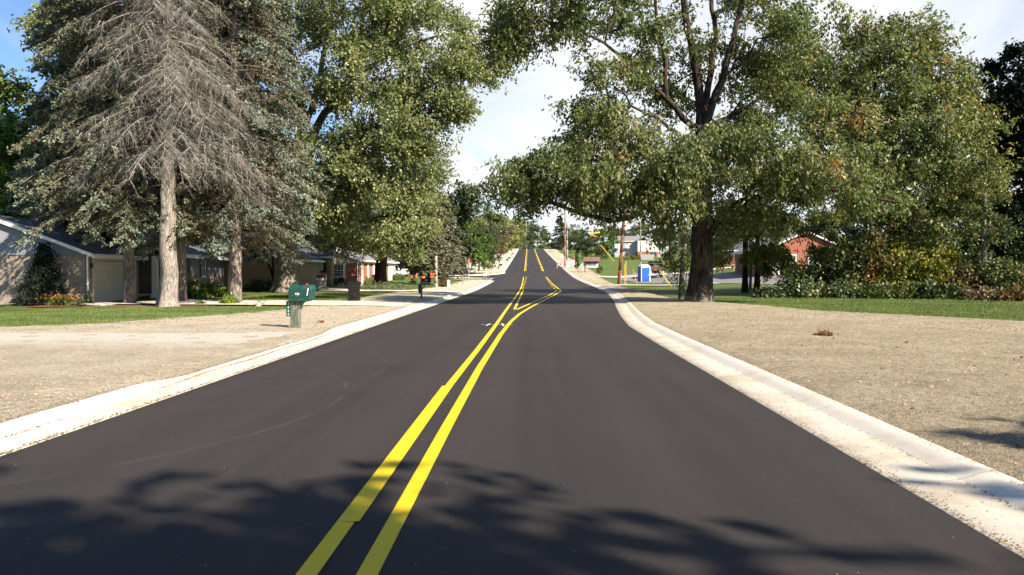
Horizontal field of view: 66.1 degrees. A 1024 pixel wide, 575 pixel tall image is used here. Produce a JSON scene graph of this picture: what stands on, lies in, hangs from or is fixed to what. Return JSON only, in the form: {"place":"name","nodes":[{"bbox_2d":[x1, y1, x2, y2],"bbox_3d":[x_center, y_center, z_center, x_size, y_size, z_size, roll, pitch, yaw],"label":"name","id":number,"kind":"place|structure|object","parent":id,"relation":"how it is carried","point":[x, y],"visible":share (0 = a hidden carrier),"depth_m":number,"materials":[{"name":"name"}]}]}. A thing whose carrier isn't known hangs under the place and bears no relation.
{"place":"outdoors","nodes":[
{"label":"outdoors","id":0,"kind":"place"},
{"bbox_2d":[0,332,315,399],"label":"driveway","id":1,"kind":"structure","parent":0,"point":[53,344],"depth_m":14.58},
{"bbox_2d":[0,305,332,326],"bbox_3d":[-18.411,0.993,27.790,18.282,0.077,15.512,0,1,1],"label":"grass","id":2,"kind":"structure","parent":0,"point":[40,315],"depth_m":29.38,"materials":[{"name":"green plant"}]},
{"bbox_2d":[0,280,488,421],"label":"shoulder","id":3,"kind":"object","parent":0,"point":[329,310],"visible":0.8,"depth_m":20.42},
{"bbox_2d":[0,312,379,418],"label":"gravel","id":4,"kind":"structure","parent":3,"relation":"on","point":[130,354],"depth_m":13.06,"materials":[{"name":"beige gravel"}]},
{"bbox_2d":[0,280,490,438],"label":"kerb","id":5,"kind":"structure","parent":3,"relation":"on","point":[8,428],"depth_m":9.70,"materials":[{"name":"concrete"}]},
{"bbox_2d":[115,299,429,305],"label":"driveway","id":6,"kind":"structure","parent":0,"point":[336,302],"depth_m":38.05,"materials":[{"name":"concrete"}]},
{"bbox_2d":[347,281,360,300],"bbox_3d":[-8.108,0.223,40.429,0.730,1.090,0.825,0,1,-13],"label":"wheeled bin","id":7,"kind":"object","parent":6,"relation":"on","point":[354,290],"visible":0.89,"depth_m":40.10,"materials":[{"name":"black plastic"}]},
{"bbox_2d":[316,287,347,288],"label":"patio","id":8,"kind":"structure","parent":0,"point":[332,288],"depth_m":64.10,"materials":[{"name":"concrete"}]},
{"bbox_2d":[311,274,331,287],"bbox_3d":[-15.459,-0.498,63.873,1.600,1.200,0.634,0,1,-5],"label":"gas grill","id":9,"kind":"object","parent":8,"relation":"on","point":[321,279],"visible":0.91,"depth_m":63.64,"materials":[{"name":"metal"}]},
{"bbox_2d":[320,288,463,291],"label":"driveway","id":10,"kind":"structure","parent":0,"point":[329,289],"depth_m":59.31,"materials":[{"name":"concrete"}]},
{"bbox_2d":[469,225,505,263],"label":"hillside tree","id":11,"kind":"object","parent":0,"point":[492,253],"visible":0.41,"depth_m":158.99,"materials":[{"name":"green plant"}]},
{"bbox_2d":[462,248,516,272],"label":"shoulder","id":12,"kind":"object","parent":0,"point":[504,257],"visible":0.39,"depth_m":162.26},
{"bbox_2d":[495,235,508,255],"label":"hillside tree","id":13,"kind":"object","parent":12,"relation":"on","point":[502,249],"visible":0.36,"depth_m":214.13,"materials":[{"name":"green plant"}]},
{"bbox_2d":[500,215,525,248],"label":"hillside tree","id":14,"kind":"object","parent":12,"relation":"on","point":[516,233],"visible":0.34,"depth_m":267.29,"materials":[{"name":"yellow plant"}]},
{"bbox_2d":[0,247,1023,574],"bbox_3d":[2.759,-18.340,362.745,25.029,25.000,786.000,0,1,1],"label":"road","id":15,"kind":"structure","parent":0,"point":[588,423],"depth_m":6.19,"materials":[{"name":"black asphalt"}]},
{"bbox_2d":[0,281,493,455],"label":"gutter","id":16,"kind":"object","parent":15,"relation":"on","point":[15,441],"visible":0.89,"depth_m":10.06,"materials":[{"name":"concrete"}]},
{"bbox_2d":[0,307,417,454],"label":"gutter grit","id":17,"kind":"object","parent":16,"relation":"on","point":[80,426],"visible":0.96,"depth_m":10.66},
{"bbox_2d":[296,277,523,574],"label":"line","id":18,"kind":"object","parent":15,"relation":"on","point":[354,511],"visible":0.97,"depth_m":5.92,"materials":[{"name":"yellow paint"}]},
{"bbox_2d":[356,278,560,574],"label":"line","id":19,"kind":"object","parent":15,"relation":"on","point":[376,557],"visible":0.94,"depth_m":5.83,"materials":[{"name":"yellow paint"}]},
{"bbox_2d":[2,316,1018,540],"bbox_3d":[-0.375,1.263,15.540,8.718,0.023,24.009,0,1,1],"label":"gutter grit","id":20,"kind":"object","parent":15,"relation":"on","point":[668,348],"visible":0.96,"depth_m":8.13,"materials":[{"name":"stone"}]},
{"bbox_2d":[544,249,1023,557],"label":"gutter","id":21,"kind":"object","parent":15,"relation":"on","point":[968,498],"visible":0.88,"depth_m":6.77,"materials":[{"name":"concrete"}]},
{"bbox_2d":[618,309,1023,555],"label":"gutter grit","id":22,"kind":"object","parent":21,"relation":"on","point":[927,496],"visible":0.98,"depth_m":7.10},
{"bbox_2d":[0,246,1023,326],"bbox_3d":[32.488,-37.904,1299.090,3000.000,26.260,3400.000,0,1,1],"label":"lawn","id":23,"kind":"structure","parent":0,"point":[720,290],"depth_m":61.79,"materials":[{"name":"green plant"}]},
{"bbox_2d":[0,64,39,113],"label":"garden tree","id":24,"kind":"object","parent":23,"relation":"on","point":[17,89],"visible":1,"depth_m":38.81,"materials":[{"name":"green plant"}]},
{"bbox_2d":[6,0,99,90],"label":"garden tree","id":25,"kind":"object","parent":23,"relation":"on","point":[27,22],"visible":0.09,"depth_m":57.95,"materials":[{"name":"green plant"}]},
{"bbox_2d":[0,95,107,220],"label":"garden tree","id":26,"kind":"object","parent":23,"relation":"on","point":[8,134],"visible":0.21,"depth_m":48.33,"materials":[{"name":"green plant"}]},
{"bbox_2d":[0,0,122,292],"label":"spruce tree","id":27,"kind":"object","parent":23,"relation":"on","point":[44,104],"visible":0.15,"depth_m":42.60,"materials":[{"name":"green plant"}]},
{"bbox_2d":[0,208,228,304],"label":"ranch house","id":28,"kind":"structure","parent":23,"relation":"on","point":[80,263],"depth_m":39.36,"materials":[{"name":"grey brick"}]},
{"bbox_2d":[94,261,123,301],"bbox_3d":[-21.241,-0.323,42.012,0.085,2.110,5.850,0,1,-7],"label":"garage door","id":29,"kind":"structure","parent":28,"relation":"in","point":[102,284],"depth_m":41.17,"materials":[{"name":"grey metal"}]},
{"bbox_2d":[4,0,225,302],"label":"spruce tree","id":30,"kind":"object","parent":23,"relation":"on","point":[70,114],"visible":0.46,"depth_m":35.49,"materials":[{"name":"green plant"}]},
{"bbox_2d":[26,304,225,306],"bbox_3d":[-17.549,0.818,36.299,8.100,0.006,3.549,0,1,1],"label":"mulch bed","id":31,"kind":"object","parent":23,"relation":"on","point":[145,305],"visible":0.69,"depth_m":36.05,"materials":[{"name":"brown soil"}]},
{"bbox_2d":[12,240,70,305],"bbox_3d":[-22.038,-0.662,37.133,2.842,3.196,2.809,0,1,1],"label":"conical shrub","id":32,"kind":"object","parent":31,"relation":"on","point":[39,268],"visible":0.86,"depth_m":36.81,"materials":[{"name":"green plant"}]},
{"bbox_2d":[35,292,82,305],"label":"flowering bush","id":33,"kind":"object","parent":31,"relation":"on","point":[62,300],"visible":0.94,"depth_m":36.02,"materials":[{"name":"green plant"}]},
{"bbox_2d":[59,0,281,307],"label":"dead spruce","id":34,"kind":"object","parent":31,"relation":"on","point":[167,294],"visible":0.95,"depth_m":34.12,"materials":[{"name":"grey plant"}]},
{"bbox_2d":[100,170,227,251],"bbox_3d":[-26.014,-5.341,58.642,11.565,11.150,12.510,1,2,43],"label":"garden tree","id":35,"kind":"object","parent":23,"relation":"on","point":[110,239],"visible":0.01,"depth_m":57.82,"materials":[{"name":"green plant"}]},
{"bbox_2d":[75,0,289,300],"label":"spruce tree","id":36,"kind":"object","parent":23,"relation":"on","point":[181,261],"visible":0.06,"depth_m":38.08,"materials":[{"name":"grey plant"}]},
{"bbox_2d":[187,280,221,297],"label":"bush","id":37,"kind":"object","parent":23,"relation":"on","point":[192,291],"visible":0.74,"depth_m":46.06,"materials":[{"name":"green plant"}]},
{"bbox_2d":[197,279,227,297],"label":"bush","id":38,"kind":"object","parent":23,"relation":"on","point":[214,289],"visible":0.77,"depth_m":46.50,"materials":[{"name":"green plant"}]},
{"bbox_2d":[114,0,327,301],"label":"spruce tree","id":39,"kind":"object","parent":23,"relation":"on","point":[228,218],"visible":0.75,"depth_m":38.16,"materials":[{"name":"green plant"}]},
{"bbox_2d":[218,292,244,304],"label":"bush","id":40,"kind":"object","parent":23,"relation":"on","point":[229,298],"visible":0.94,"depth_m":37.13,"materials":[{"name":"green plant"}]},
{"bbox_2d":[242,276,272,291],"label":"bush","id":41,"kind":"object","parent":23,"relation":"on","point":[258,286],"visible":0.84,"depth_m":56.05,"materials":[{"name":"green plant"}]},
{"bbox_2d":[241,235,277,279],"bbox_3d":[-17.725,-2.038,57.481,4.251,4.643,4.832,0,1,1],"label":"tree","id":42,"kind":"object","parent":23,"relation":"on","point":[272,270],"visible":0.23,"depth_m":56.92,"materials":[{"name":"green plant"}]},
{"bbox_2d":[185,0,335,296],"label":"spruce tree","id":43,"kind":"object","parent":23,"relation":"on","point":[283,12],"visible":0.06,"depth_m":46.11,"materials":[{"name":"green plant"}]},
{"bbox_2d":[197,232,351,288],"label":"tan house","id":44,"kind":"structure","parent":23,"relation":"on","point":[307,271],"depth_m":66.11,"materials":[{"name":"brick"}]},
{"bbox_2d":[286,283,315,327],"bbox_3d":[-5.708,0.674,21.288,0.821,1.580,0.318,0,1,15],"label":"mailbox","id":45,"kind":"object","parent":23,"relation":"on","point":[299,296],"visible":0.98,"depth_m":21.22,"materials":[{"name":"green plastic"}]},
{"bbox_2d":[212,289,398,300],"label":"grass","id":46,"kind":"structure","parent":23,"relation":"on","point":[329,294],"depth_m":49.36,"materials":[{"name":"green plant"}]},
{"bbox_2d":[303,242,399,285],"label":"brick house","id":47,"kind":"structure","parent":23,"relation":"on","point":[356,269],"depth_m":74.28,"materials":[{"name":"red brick"}]},
{"bbox_2d":[299,135,459,285],"bbox_3d":[-11.474,-6.861,63.627,14.533,14.143,12.568,0,1,1],"label":"maple tree","id":48,"kind":"object","parent":23,"relation":"on","point":[386,234],"visible":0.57,"depth_m":62.82,"materials":[{"name":"green plant"}]},
{"bbox_2d":[264,0,504,291],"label":"maple tree","id":49,"kind":"object","parent":23,"relation":"on","point":[353,168],"visible":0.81,"depth_m":50.40,"materials":[{"name":"green plant"}]},
{"bbox_2d":[360,280,417,289],"bbox_3d":[-9.725,-0.151,62.420,5.248,0.983,4.385,0,1,1],"label":"weedy mound","id":50,"kind":"object","parent":23,"relation":"on","point":[388,286],"visible":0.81,"depth_m":61.44,"materials":[{"name":"green plant"}]},
{"bbox_2d":[394,190,460,284],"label":"spruce tree","id":51,"kind":"object","parent":23,"relation":"on","point":[438,247],"visible":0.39,"depth_m":79.21,"materials":[{"name":"green plant"}]},
{"bbox_2d":[414,200,475,278],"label":"spruce tree","id":52,"kind":"object","parent":23,"relation":"on","point":[453,229],"visible":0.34,"depth_m":107.36,"materials":[{"name":"green plant"}]},
{"bbox_2d":[431,179,486,274],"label":"hillside tree","id":53,"kind":"object","parent":23,"relation":"on","point":[465,205],"visible":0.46,"depth_m":121.30,"materials":[{"name":"green plant"}]},
{"bbox_2d":[455,220,490,273],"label":"hillside tree","id":54,"kind":"object","parent":23,"relation":"on","point":[480,251],"visible":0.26,"depth_m":126.91,"materials":[{"name":"green plant"}]},
{"bbox_2d":[452,203,501,239],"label":"hillside tree","id":55,"kind":"object","parent":23,"relation":"on","point":[482,221],"visible":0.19,"depth_m":181.94,"materials":[{"name":"green plant"}]},
{"bbox_2d":[461,225,499,270],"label":"hillside tree","id":56,"kind":"object","parent":23,"relation":"on","point":[489,237],"visible":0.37,"depth_m":140.12,"materials":[{"name":"green plant"}]},
{"bbox_2d":[473,204,508,246],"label":"hillside tree","id":57,"kind":"object","parent":23,"relation":"on","point":[492,216],"visible":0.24,"depth_m":239.82,"materials":[{"name":"green plant"}]},
{"bbox_2d":[507,219,528,250],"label":"hillside tree","id":58,"kind":"object","parent":23,"relation":"on","point":[522,228],"visible":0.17,"depth_m":298.06,"materials":[{"name":"green plant"}]},
{"bbox_2d":[526,218,550,245],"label":"hillside tree","id":59,"kind":"object","parent":23,"relation":"on","point":[535,228],"visible":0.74,"depth_m":736.99,"materials":[{"name":"green plant"}]},
{"bbox_2d":[548,215,570,249],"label":"spruce tree","id":60,"kind":"object","parent":23,"relation":"on","point":[559,221],"visible":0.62,"depth_m":417.92,"materials":[{"name":"green plant"}]},
{"bbox_2d":[572,235,593,256],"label":"hillside tree","id":61,"kind":"object","parent":23,"relation":"on","point":[580,247],"visible":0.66,"depth_m":254.09,"materials":[{"name":"green plant"}]},
{"bbox_2d":[580,238,602,256],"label":"hillside tree","id":62,"kind":"object","parent":23,"relation":"on","point":[589,244],"visible":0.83,"depth_m":238.33,"materials":[{"name":"green plant"}]},
{"bbox_2d":[583,257,600,271],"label":"church sign","id":63,"kind":"object","parent":23,"relation":"on","point":[591,264],"visible":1,"depth_m":137.51,"materials":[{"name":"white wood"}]},
{"bbox_2d":[586,223,616,242],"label":"hillside tree","id":64,"kind":"object","parent":23,"relation":"on","point":[604,232],"visible":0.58,"depth_m":375.81,"materials":[{"name":"green plant"}]},
{"bbox_2d":[598,233,620,258],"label":"hillside tree","id":65,"kind":"object","parent":23,"relation":"on","point":[608,245],"visible":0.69,"depth_m":238.81,"materials":[{"name":"green plant"}]},
{"bbox_2d":[613,220,649,235],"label":"hillside tree","id":66,"kind":"object","parent":23,"relation":"on","point":[631,232],"visible":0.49,"depth_m":374.63,"materials":[{"name":"green plant"}]},
{"bbox_2d":[612,236,668,256],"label":"apartment building","id":67,"kind":"structure","parent":23,"relation":"on","point":[632,245],"depth_m":271.02,"materials":[{"name":"grey"}]},
{"bbox_2d":[638,264,649,281],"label":"portable toilet","id":68,"kind":"object","parent":23,"relation":"on","point":[643,272],"visible":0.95,"depth_m":104.98,"materials":[{"name":"blue plastic"}]},
{"bbox_2d":[465,0,918,301],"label":"shade tree","id":69,"kind":"object","parent":23,"relation":"on","point":[686,168],"visible":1,"depth_m":35.47,"materials":[{"name":"green plant"}]},
{"bbox_2d":[713,242,749,266],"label":"brown building","id":70,"kind":"structure","parent":23,"relation":"on","point":[736,249],"depth_m":141.29,"materials":[{"name":"brick"}]},
{"bbox_2d":[713,191,787,291],"bbox_3d":[16.571,-4.102,57.361,6.443,9.022,7.530,1,1,28],"label":"yellowing tree","id":71,"kind":"object","parent":23,"relation":"on","point":[754,257],"visible":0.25,"depth_m":55.96,"materials":[{"name":"green plant"}]},
{"bbox_2d":[749,280,802,297],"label":"bush","id":72,"kind":"object","parent":23,"relation":"on","point":[778,291],"visible":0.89,"depth_m":47.59,"materials":[{"name":"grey plant"}]},
{"bbox_2d":[729,188,835,291],"bbox_3d":[19.648,-4.194,58.452,7.461,9.135,10.114,1,1,34],"label":"yellowing tree","id":73,"kind":"object","parent":23,"relation":"on","point":[769,270],"visible":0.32,"depth_m":57.00,"materials":[{"name":"green plant"}]},
{"bbox_2d":[731,232,839,275],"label":"brick house","id":74,"kind":"structure","parent":23,"relation":"on","point":[799,247],"depth_m":97.10,"materials":[{"name":"red"}]},
{"bbox_2d":[771,256,830,291],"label":"bush","id":75,"kind":"object","parent":23,"relation":"on","point":[790,273],"visible":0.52,"depth_m":48.50,"materials":[{"name":"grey plant"}]},
{"bbox_2d":[761,207,853,280],"bbox_3d":[24.250,-3.422,64.781,8.458,7.096,6.234,0,1,1],"label":"yellowing tree","id":76,"kind":"object","parent":23,"relation":"on","point":[820,251],"visible":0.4,"depth_m":63.88,"materials":[{"name":"green plant"}]},
{"bbox_2d":[793,276,831,297],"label":"bush","id":77,"kind":"object","parent":23,"relation":"on","point":[814,289],"visible":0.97,"depth_m":46.79,"materials":[{"name":"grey plant"}]},
{"bbox_2d":[792,254,850,296],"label":"bush","id":78,"kind":"object","parent":23,"relation":"on","point":[820,271],"visible":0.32,"depth_m":48.03,"materials":[{"name":"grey plant"}]},
{"bbox_2d":[802,203,855,236],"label":"hillside tree","id":79,"kind":"object","parent":23,"relation":"on","point":[810,214],"visible":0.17,"depth_m":128.53,"materials":[{"name":"green plant"}]},
{"bbox_2d":[819,274,866,298],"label":"bush","id":80,"kind":"object","parent":23,"relation":"on","point":[843,290],"visible":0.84,"depth_m":46.12,"materials":[{"name":"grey plant"}]},
{"bbox_2d":[823,233,891,295],"bbox_3d":[21.049,-1.332,47.593,4.349,4.080,3.873,0,1,-22],"label":"bush","id":81,"kind":"object","parent":23,"relation":"on","point":[847,247],"visible":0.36,"depth_m":46.95,"materials":[{"name":"green plant"}]},
{"bbox_2d":[829,214,891,246],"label":"hillside tree","id":82,"kind":"object","parent":23,"relation":"on","point":[839,228],"visible":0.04,"depth_m":108.81,"materials":[{"name":"green plant"}]},
{"bbox_2d":[824,220,902,289],"bbox_3d":[21.175,-1.702,47.504,5.095,4.826,3.978,0,1,1],"label":"bush","id":83,"kind":"object","parent":23,"relation":"on","point":[854,232],"visible":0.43,"depth_m":46.99,"materials":[{"name":"green plant"}]},
{"bbox_2d":[720,1,1022,279],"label":"broad tree","id":84,"kind":"object","parent":23,"relation":"on","point":[910,109],"visible":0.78,"depth_m":47.14,"materials":[{"name":"green plant"}]},
{"bbox_2d":[850,280,905,298],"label":"bush","id":85,"kind":"object","parent":23,"relation":"on","point":[872,290],"visible":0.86,"depth_m":45.32,"materials":[{"name":"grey plant"}]},
{"bbox_2d":[841,218,919,296],"bbox_3d":[22.046,-1.733,47.043,5.317,4.896,3.473,0,1,1],"label":"bush","id":86,"kind":"object","parent":23,"relation":"on","point":[877,242],"visible":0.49,"depth_m":46.45,"materials":[{"name":"green plant"}]},
{"bbox_2d":[877,273,933,298],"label":"bush","id":87,"kind":"object","parent":23,"relation":"on","point":[901,292],"visible":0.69,"depth_m":44.67,"materials":[{"name":"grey plant"}]},
{"bbox_2d":[872,236,952,297],"bbox_3d":[23.368,-1.152,46.430,5.330,3.761,3.538,0,1,1],"label":"bush","id":88,"kind":"object","parent":23,"relation":"on","point":[901,252],"visible":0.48,"depth_m":45.95,"materials":[{"name":"green plant"}]},
{"bbox_2d":[879,188,964,280],"bbox_3d":[25.843,-2.873,50.522,6.285,7.012,4.369,0,1,1],"label":"bush","id":89,"kind":"object","parent":23,"relation":"on","point":[906,227],"visible":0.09,"depth_m":49.77,"materials":[{"name":"green plant"}]},
{"bbox_2d":[907,273,969,299],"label":"bush","id":90,"kind":"object","parent":23,"relation":"on","point":[939,289],"visible":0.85,"depth_m":44.01,"materials":[{"name":"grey plant"}]},
{"bbox_2d":[902,240,979,298],"bbox_3d":[24.888,-0.999,45.802,5.083,3.484,3.235,0,1,1],"label":"bush","id":91,"kind":"object","parent":23,"relation":"on","point":[939,263],"visible":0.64,"depth_m":45.36,"materials":[{"name":"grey plant"}]},
{"bbox_2d":[920,206,996,283],"bbox_3d":[28.210,-2.319,49.977,5.712,5.912,3.785,0,1,1],"label":"bush","id":92,"kind":"object","parent":23,"relation":"on","point":[967,235],"visible":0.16,"depth_m":49.34,"materials":[{"name":"green plant"}]},
{"bbox_2d":[938,256,998,296],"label":"bush","id":93,"kind":"object","parent":23,"relation":"on","point":[968,274],"visible":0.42,"depth_m":44.84,"materials":[{"name":"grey plant"}]},
{"bbox_2d":[955,284,1011,300],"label":"bush","id":94,"kind":"object","parent":23,"relation":"on","point":[982,294],"visible":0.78,"depth_m":43.05,"materials":[{"name":"grey plant"}]},
{"bbox_2d":[948,37,1023,267],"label":"dark tree","id":95,"kind":"object","parent":23,"relation":"on","point":[1009,95],"visible":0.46,"depth_m":49.84,"materials":[{"name":"green plant"}]},
{"bbox_2d":[955,150,1023,288],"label":"vine covered stem","id":96,"kind":"object","parent":23,"relation":"on","point":[977,188],"visible":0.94,"depth_m":44.53,"materials":[{"name":"green plant"}]},
{"bbox_2d":[955,196,1023,288],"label":"bush","id":97,"kind":"object","parent":23,"relation":"on","point":[1014,246],"visible":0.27,"depth_m":48.67,"materials":[{"name":"green plant"}]},
{"bbox_2d":[972,251,1023,291],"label":"bush","id":98,"kind":"object","parent":23,"relation":"on","point":[1016,277],"visible":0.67,"depth_m":43.97,"materials":[{"name":"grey plant"}]},
{"bbox_2d":[990,281,1023,300],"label":"bush","id":99,"kind":"object","parent":23,"relation":"on","point":[1016,294],"visible":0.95,"depth_m":42.21,"materials":[{"name":"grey plant"}]},
{"bbox_2d":[0,0,1023,245],"label":"sky","id":100,"kind":"structure","parent":0,"point":[509,124],"materials":[{"name":"white"}]},
{"bbox_2d":[546,249,1023,481],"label":"shoulder","id":101,"kind":"object","parent":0,"point":[984,415],"visible":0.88,"depth_m":13.38},
{"bbox_2d":[617,205,625,283],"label":"utility pole","id":102,"kind":"object","parent":101,"relation":"on","point":[620,258],"visible":0.7,"depth_m":85.53,"materials":[{"name":"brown wood"}]},
{"bbox_2d":[654,201,691,299],"bbox_3d":[9.200,-2.092,42.499,2.980,5.654,3.241,0,1,1],"label":"slim tree","id":103,"kind":"object","parent":101,"relation":"on","point":[682,265],"visible":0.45,"depth_m":42.65,"materials":[{"name":"green plant"}]},
{"bbox_2d":[545,249,1023,509],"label":"kerb","id":104,"kind":"structure","parent":101,"relation":"on","point":[981,476],"depth_m":7.59,"materials":[{"name":"concrete"}]},
{"bbox_2d":[652,310,1023,463],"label":"gravel","id":105,"kind":"structure","parent":101,"relation":"on","point":[865,319],"depth_m":21.68,"materials":[{"name":"grey gravel"}]},
{"bbox_2d":[621,273,1005,283],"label":"parking lane","id":106,"kind":"structure","parent":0,"point":[728,278],"depth_m":103.09,"materials":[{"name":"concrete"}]},
{"bbox_2d":[647,261,663,277],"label":"work truck","id":107,"kind":"object","parent":106,"relation":"on","point":[653,269],"visible":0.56,"depth_m":116.56,"materials":[{"name":"black plastic"}]},
{"bbox_2d":[657,312,1023,446],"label":"clods","id":108,"kind":"object","parent":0,"point":[904,403],"visible":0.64,"depth_m":15.89,"materials":[{"name":"brown soil"}]},
{"bbox_2d":[675,297,1023,319],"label":"grass","id":109,"kind":"structure","parent":0,"point":[961,304],"depth_m":36.41,"materials":[{"name":"green plant"}]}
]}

